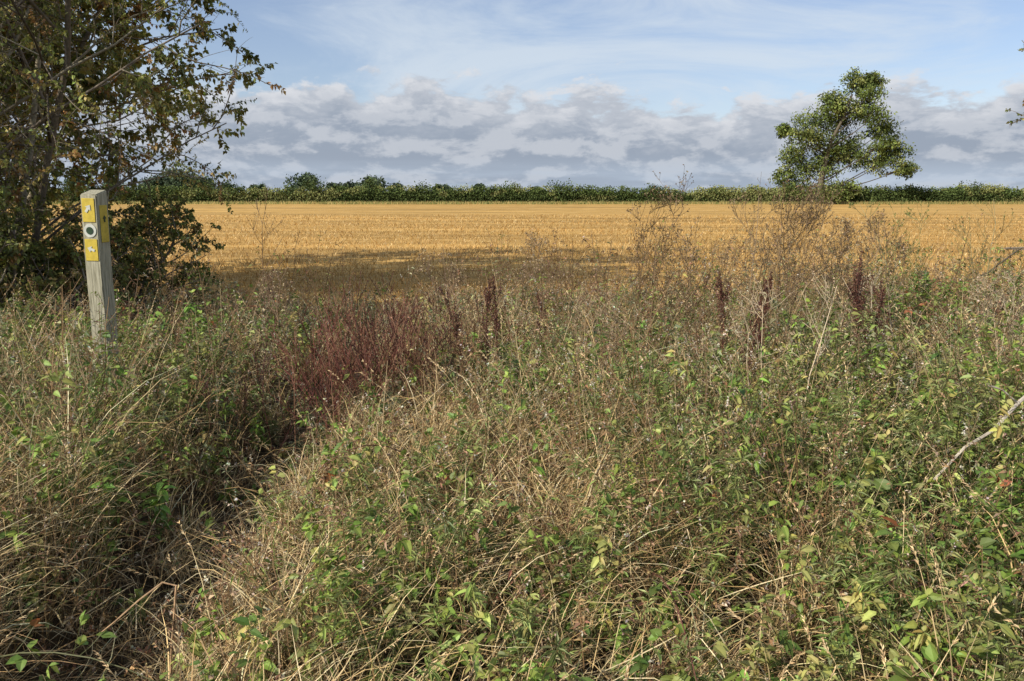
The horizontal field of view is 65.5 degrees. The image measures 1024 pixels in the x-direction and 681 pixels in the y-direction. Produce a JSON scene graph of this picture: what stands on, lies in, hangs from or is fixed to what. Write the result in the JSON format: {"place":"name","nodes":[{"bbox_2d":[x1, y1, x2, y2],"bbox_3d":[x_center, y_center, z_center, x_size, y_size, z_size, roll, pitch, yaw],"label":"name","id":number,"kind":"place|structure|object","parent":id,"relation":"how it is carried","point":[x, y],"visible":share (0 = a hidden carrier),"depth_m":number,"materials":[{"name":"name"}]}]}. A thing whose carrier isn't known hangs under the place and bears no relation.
{"place":"outdoors","nodes":[
{"label":"outdoors","id":0,"kind":"place"},
{"bbox_2d":[0,227,1023,680],"bbox_3d":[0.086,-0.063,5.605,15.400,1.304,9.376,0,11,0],"label":"verge grass","id":1,"kind":"structure","parent":0,"point":[280,637],"depth_m":2.92,"materials":[{"name":"plant"}]},
{"bbox_2d":[0,396,107,485],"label":"bramble","id":2,"kind":"object","parent":1,"relation":"on","point":[40,441],"visible":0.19,"depth_m":3.64,"materials":[{"name":"green plant"}]},
{"bbox_2d":[0,0,142,200],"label":"hawthorn tree","id":3,"kind":"object","parent":1,"relation":"on","point":[12,16],"visible":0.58,"depth_m":8.47,"materials":[{"name":"green plant"}]},
{"bbox_2d":[0,183,147,342],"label":"hawthorn bush","id":4,"kind":"object","parent":1,"relation":"on","point":[12,242],"visible":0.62,"depth_m":7.80,"materials":[{"name":"green plant"}]},
{"bbox_2d":[0,471,168,680],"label":"bramble","id":5,"kind":"object","parent":1,"relation":"on","point":[18,660],"visible":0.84,"depth_m":2.17,"materials":[{"name":"green plant"}]},
{"bbox_2d":[0,420,181,590],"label":"nettle stand","id":6,"kind":"object","parent":1,"relation":"on","point":[160,499],"visible":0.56,"depth_m":3.38,"materials":[{"name":"green plant"}]},
{"bbox_2d":[80,190,120,395],"bbox_3d":[-2.511,-0.079,4.904,0.116,1.668,0.116,3,11,8],"label":"waymarker post","id":7,"kind":"object","parent":1,"relation":"on","point":[95,224],"visible":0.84,"depth_m":4.79,"materials":[{"name":"grey wood"}]},
{"bbox_2d":[0,289,201,383],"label":"nettle stand","id":8,"kind":"object","parent":1,"relation":"on","point":[82,321],"visible":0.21,"depth_m":6.06,"materials":[{"name":"green plant"}]},
{"bbox_2d":[2,166,225,326],"bbox_3d":[-4.677,-0.942,8.893,2.143,1.950,2.738,4,11,22],"label":"hawthorn bush","id":9,"kind":"object","parent":1,"relation":"on","point":[140,224],"visible":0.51,"depth_m":8.97,"materials":[{"name":"green plant"}]},
{"bbox_2d":[101,581,176,679],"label":"bent stalk","id":10,"kind":"object","parent":1,"relation":"on","point":[174,607],"visible":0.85,"depth_m":2.37,"materials":[{"name":"beige plant"}]},
{"bbox_2d":[0,0,285,304],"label":"hawthorn tree","id":11,"kind":"object","parent":1,"relation":"on","point":[64,31],"visible":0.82,"depth_m":7.80,"materials":[{"name":"green plant"}]},
{"bbox_2d":[64,302,277,406],"bbox_3d":[-2.525,0.059,5.943,1.461,0.713,1.477,0,11,0],"label":"nettle stand","id":12,"kind":"object","parent":1,"relation":"on","point":[187,308],"visible":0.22,"depth_m":5.79,"materials":[{"name":"green plant"}]},
{"bbox_2d":[70,283,286,360],"bbox_3d":[-2.846,-0.107,6.757,1.885,0.666,1.558,0,11,0],"label":"bramble","id":13,"kind":"object","parent":1,"relation":"on","point":[200,311],"visible":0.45,"depth_m":6.75,"materials":[{"name":"green plant"}]},
{"bbox_2d":[246,186,287,338],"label":"dead umbellifer","id":14,"kind":"object","parent":1,"relation":"on","point":[264,237],"visible":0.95,"depth_m":7.28,"materials":[{"name":"plant"}]},
{"bbox_2d":[250,267,298,373],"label":"dead umbellifer","id":15,"kind":"object","parent":1,"relation":"on","point":[269,278],"visible":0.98,"depth_m":6.22,"materials":[{"name":"plant"}]},
{"bbox_2d":[194,270,477,489],"bbox_3d":[-0.995,0.128,4.913,1.420,1.200,1.544,4,11,20],"label":"willowherb clump","id":16,"kind":"object","parent":1,"relation":"on","point":[369,361],"visible":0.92,"depth_m":4.64,"materials":[{"name":"red plant"}]},
{"bbox_2d":[387,310,400,368],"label":"dock plant","id":17,"kind":"object","parent":1,"relation":"on","point":[394,329],"visible":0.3,"depth_m":5.95,"materials":[{"name":"brown plant"}]},
{"bbox_2d":[363,499,429,576],"bbox_3d":[-0.413,0.739,2.943,0.241,0.361,0.237,0,11,0],"label":"nettle stand","id":18,"kind":"object","parent":1,"relation":"on","point":[411,525],"visible":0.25,"depth_m":2.89,"materials":[{"name":"green plant"}]},
{"bbox_2d":[306,421,558,518],"bbox_3d":[-0.282,0.582,3.284,0.692,0.469,0.854,7,13,34],"label":"bramble","id":19,"kind":"object","parent":1,"relation":"on","point":[377,448],"visible":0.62,"depth_m":3.27,"materials":[{"name":"green plant"}]},
{"bbox_2d":[345,287,527,413],"bbox_3d":[-0.374,0.030,5.620,1.156,0.902,1.131,4,11,20],"label":"willowherb clump","id":20,"kind":"object","parent":1,"relation":"on","point":[423,312],"visible":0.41,"depth_m":5.39,"materials":[{"name":"red plant"}]},
{"bbox_2d":[416,249,468,324],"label":"dead umbellifer","id":21,"kind":"object","parent":1,"relation":"on","point":[456,271],"visible":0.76,"depth_m":7.31,"materials":[{"name":"plant"}]},
{"bbox_2d":[409,267,499,405],"bbox_3d":[-0.343,0.023,5.161,0.653,1.020,0.364,7,13,33],"label":"dead umbellifer","id":22,"kind":"object","parent":1,"relation":"on","point":[466,314],"visible":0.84,"depth_m":5.08,"materials":[{"name":"plant"}]},
{"bbox_2d":[438,287,471,417],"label":"dock plant","id":23,"kind":"object","parent":1,"relation":"on","point":[446,301],"visible":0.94,"depth_m":5.05,"materials":[{"name":"brown plant"}]},
{"bbox_2d":[475,276,507,427],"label":"dock plant","id":24,"kind":"object","parent":1,"relation":"on","point":[488,302],"visible":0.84,"depth_m":4.67,"materials":[{"name":"brown plant"}]},
{"bbox_2d":[0,216,1023,680],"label":"weeds","id":25,"kind":"object","parent":1,"relation":"on","point":[976,424],"visible":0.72,"depth_m":3.19,"materials":[{"name":"green plant"}]},
{"bbox_2d":[517,229,571,320],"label":"dead umbellifer","id":26,"kind":"object","parent":1,"relation":"on","point":[541,262],"visible":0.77,"depth_m":6.77,"materials":[{"name":"plant"}]},
{"bbox_2d":[536,293,555,382],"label":"dock plant","id":27,"kind":"object","parent":1,"relation":"on","point":[539,304],"visible":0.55,"depth_m":5.64,"materials":[{"name":"brown plant"}]},
{"bbox_2d":[476,330,627,447],"bbox_3d":[0.207,0.282,4.676,0.740,0.654,0.868,-5,12,-26],"label":"nettle stand","id":28,"kind":"object","parent":1,"relation":"on","point":[534,371],"visible":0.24,"depth_m":4.56,"materials":[{"name":"green plant"}]},
{"bbox_2d":[437,467,729,680],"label":"bramble","id":29,"kind":"object","parent":1,"relation":"on","point":[720,648],"visible":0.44,"depth_m":2.21,"materials":[{"name":"green plant"}]},
{"bbox_2d":[419,348,762,459],"bbox_3d":[0.430,0.413,4.179,1.356,0.592,1.637,-8,13,-36],"label":"bramble","id":30,"kind":"object","parent":1,"relation":"on","point":[452,374],"visible":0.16,"depth_m":4.28,"materials":[{"name":"green plant"}]},
{"bbox_2d":[568,277,628,369],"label":"dead umbellifer","id":31,"kind":"object","parent":1,"relation":"on","point":[615,321],"visible":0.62,"depth_m":5.01,"materials":[{"name":"plant"}]},
{"bbox_2d":[545,295,688,364],"bbox_3d":[0.789,-0.128,6.965,1.698,0.679,1.132,-10,15,-44],"label":"bramble","id":32,"kind":"object","parent":1,"relation":"on","point":[601,298],"visible":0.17,"depth_m":6.95,"materials":[{"name":"green plant"}]},
{"bbox_2d":[586,572,721,680],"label":"nettle stand","id":33,"kind":"object","parent":1,"relation":"on","point":[620,636],"visible":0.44,"depth_m":2.42,"materials":[{"name":"green plant"}]},
{"bbox_2d":[616,164,699,351],"bbox_3d":[1.038,-0.389,5.738,0.567,1.700,0.915,0,11,0],"label":"dead umbellifer","id":34,"kind":"object","parent":1,"relation":"on","point":[664,202],"visible":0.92,"depth_m":5.59,"materials":[{"name":"plant"}]},
{"bbox_2d":[618,313,768,418],"bbox_3d":[1.236,0.193,5.099,1.138,0.717,1.235,0,11,0],"label":"nettle stand","id":35,"kind":"object","parent":1,"relation":"on","point":[713,332],"visible":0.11,"depth_m":5.17,"materials":[{"name":"green plant"}]},
{"bbox_2d":[643,411,746,530],"bbox_3d":[0.779,0.563,3.528,0.444,0.540,0.594,0,11,0],"label":"nettle stand","id":36,"kind":"object","parent":1,"relation":"on","point":[706,429],"visible":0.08,"depth_m":3.43,"materials":[{"name":"green plant"}]},
{"bbox_2d":[656,213,763,347],"bbox_3d":[1.399,-0.234,5.711,0.745,1.349,0.467,3,11,18],"label":"dead umbellifer","id":37,"kind":"object","parent":1,"relation":"on","point":[693,263],"visible":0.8,"depth_m":5.64,"materials":[{"name":"plant"}]},
{"bbox_2d":[714,271,776,403],"bbox_3d":[1.400,0.071,4.903,0.390,1.016,0.250,0,11,0],"label":"dock plant","id":38,"kind":"object","parent":1,"relation":"on","point":[723,297],"visible":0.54,"depth_m":4.81,"materials":[{"name":"brown plant"}]},
{"bbox_2d":[734,290,769,388],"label":"dock plant","id":39,"kind":"object","parent":1,"relation":"on","point":[755,326],"visible":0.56,"depth_m":4.51,"materials":[{"name":"brown plant"}]},
{"bbox_2d":[694,269,836,477],"bbox_3d":[1.260,0.212,3.841,0.856,1.085,0.438,-8,13,-37],"label":"dead umbellifer","id":40,"kind":"object","parent":1,"relation":"on","point":[755,312],"visible":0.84,"depth_m":3.74,"materials":[{"name":"plant"}]},
{"bbox_2d":[720,172,850,394],"bbox_3d":[1.788,-0.335,5.405,0.570,1.590,0.830,-7,12,-32],"label":"dead umbellifer","id":41,"kind":"object","parent":1,"relation":"on","point":[764,260],"visible":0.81,"depth_m":5.33,"materials":[{"name":"plant"}]},
{"bbox_2d":[752,175,846,348],"bbox_3d":[2.060,-0.398,5.745,0.650,1.568,0.679,0,11,0],"label":"dead umbellifer","id":42,"kind":"object","parent":1,"relation":"on","point":[811,194],"visible":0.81,"depth_m":5.64,"materials":[{"name":"plant"}]},
{"bbox_2d":[809,216,874,376],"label":"dead umbellifer","id":43,"kind":"object","parent":1,"relation":"on","point":[846,246],"visible":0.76,"depth_m":5.81,"materials":[{"name":"plant"}]},
{"bbox_2d":[803,215,893,332],"bbox_3d":[2.606,-0.347,6.266,0.638,1.268,0.490,6,12,28],"label":"dead umbellifer","id":44,"kind":"object","parent":1,"relation":"on","point":[869,239],"visible":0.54,"depth_m":6.18,"materials":[{"name":"plant"}]},
{"bbox_2d":[847,278,873,355],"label":"dock plant","id":45,"kind":"object","parent":1,"relation":"on","point":[856,303],"visible":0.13,"depth_m":5.43,"materials":[{"name":"brown plant"}]},
{"bbox_2d":[766,267,969,354],"bbox_3d":[2.957,-0.165,6.670,1.509,0.836,1.344,6,12,28],"label":"nettle stand","id":46,"kind":"object","parent":1,"relation":"on","point":[917,286],"visible":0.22,"depth_m":6.57,"materials":[{"name":"green plant"}]},
{"bbox_2d":[847,251,891,419],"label":"dock plant","id":47,"kind":"object","parent":1,"relation":"on","point":[857,281],"visible":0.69,"depth_m":4.53,"materials":[{"name":"brown plant"}]},
{"bbox_2d":[835,261,906,385],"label":"dead umbellifer","id":48,"kind":"object","parent":1,"relation":"on","point":[872,281],"visible":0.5,"depth_m":4.97,"materials":[{"name":"plant"}]},
{"bbox_2d":[775,492,996,657],"bbox_3d":[1.262,0.746,2.761,0.701,0.481,0.784,7,13,33],"label":"nettle stand","id":49,"kind":"object","parent":1,"relation":"on","point":[887,532],"visible":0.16,"depth_m":2.55,"materials":[{"name":"green plant"}]},
{"bbox_2d":[857,209,914,355],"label":"dead umbellifer","id":50,"kind":"object","parent":1,"relation":"on","point":[885,247],"visible":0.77,"depth_m":6.39,"materials":[{"name":"plant"}]},
{"bbox_2d":[848,194,937,322],"bbox_3d":[3.530,-0.622,7.384,0.725,1.475,0.769,0,11,0],"label":"dead umbellifer","id":51,"kind":"object","parent":1,"relation":"on","point":[910,248],"visible":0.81,"depth_m":7.26,"materials":[{"name":"plant"}]},
{"bbox_2d":[796,365,1013,532],"bbox_3d":[1.733,0.509,3.627,0.775,0.640,0.978,2,11,10],"label":"nettle stand","id":52,"kind":"object","parent":1,"relation":"on","point":[966,454],"visible":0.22,"depth_m":3.55,"materials":[{"name":"green plant"}]},
{"bbox_2d":[809,464,1023,680],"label":"bramble","id":53,"kind":"object","parent":1,"relation":"on","point":[930,652],"visible":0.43,"depth_m":2.34,"materials":[{"name":"green plant"}]},
{"bbox_2d":[812,333,1022,415],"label":"bramble","id":54,"kind":"object","parent":1,"relation":"on","point":[969,356],"visible":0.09,"depth_m":4.71,"materials":[{"name":"green plant"}]},
{"bbox_2d":[827,271,1022,341],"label":"bramble","id":55,"kind":"object","parent":1,"relation":"on","point":[933,280],"visible":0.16,"depth_m":6.93,"materials":[{"name":"green plant"}]},
{"bbox_2d":[844,291,1023,360],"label":"bramble","id":56,"kind":"object","parent":1,"relation":"on","point":[924,317],"visible":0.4,"depth_m":5.66,"materials":[{"name":"green plant"}]},
{"bbox_2d":[849,252,1023,347],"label":"nettle stand","id":57,"kind":"object","parent":1,"relation":"on","point":[984,255],"visible":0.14,"depth_m":7.50,"materials":[{"name":"green plant"}]},
{"bbox_2d":[851,410,1023,536],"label":"bramble","id":58,"kind":"object","parent":1,"relation":"on","point":[1009,482],"visible":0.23,"depth_m":2.94,"materials":[{"name":"green plant"}]},
{"bbox_2d":[932,385,1023,482],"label":"dead stick","id":59,"kind":"object","parent":1,"relation":"on","point":[1018,403],"visible":0.85,"depth_m":3.07,"materials":[{"name":"beige wood"}]},
{"bbox_2d":[942,41,1023,285],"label":"hawthorn tree","id":60,"kind":"object","parent":1,"relation":"on","point":[998,259],"visible":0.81,"depth_m":7.20,"materials":[{"name":"green plant"}]},
{"bbox_2d":[945,197,1023,335],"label":"dead umbellifer","id":61,"kind":"object","parent":1,"relation":"on","point":[969,255],"visible":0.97,"depth_m":6.74,"materials":[{"name":"plant"}]},
{"bbox_2d":[966,260,1023,363],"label":"dead umbellifer","id":62,"kind":"object","parent":1,"relation":"on","point":[1003,300],"visible":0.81,"depth_m":4.63,"materials":[{"name":"plant"}]},
{"bbox_2d":[978,378,1023,480],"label":"nettle stand","id":63,"kind":"object","parent":1,"relation":"on","point":[1014,419],"visible":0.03,"depth_m":4.01,"materials":[{"name":"green plant"}]},
{"bbox_2d":[984,445,1023,585],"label":"nettle stand","id":64,"kind":"object","parent":1,"relation":"on","point":[1018,471],"visible":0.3,"depth_m":2.74,"materials":[{"name":"green plant"}]},
{"bbox_2d":[1,0,1023,192],"label":"sky","id":65,"kind":"structure","parent":0,"point":[600,93],"materials":[{"name":"blue"}]},
{"bbox_2d":[7,204,1023,327],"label":"stubble field","id":66,"kind":"structure","parent":0,"point":[517,210],"depth_m":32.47,"materials":[{"name":"plant"}]},
{"bbox_2d":[0,0,265,263],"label":"hawthorn tree","id":67,"kind":"object","parent":66,"relation":"on","point":[91,81],"visible":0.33,"depth_m":12.17,"materials":[{"name":"green plant"}]},
{"bbox_2d":[769,66,922,203],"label":"ash tree","id":68,"kind":"object","parent":66,"relation":"on","point":[835,106],"visible":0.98,"depth_m":114.45,"materials":[{"name":"green plant"}]},
{"bbox_2d":[11,200,1023,203],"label":"field margin grass","id":69,"kind":"structure","parent":0,"point":[561,202],"depth_m":115.32,"materials":[{"name":"plant"}]},
{"label":"ground","id":70,"kind":"structure","parent":0,"visible":0},
{"bbox_2d":[7,173,1023,202],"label":"field hedge","id":71,"kind":"object","parent":70,"relation":"on","point":[560,193],"visible":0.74,"depth_m":116.91,"materials":[{"name":"green plant"}]},
{"bbox_2d":[35,164,1010,191],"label":"distant trees","id":72,"kind":"object","parent":70,"relation":"on","point":[167,181],"visible":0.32,"depth_m":362.53,"materials":[{"name":"green plant"}]}
]}

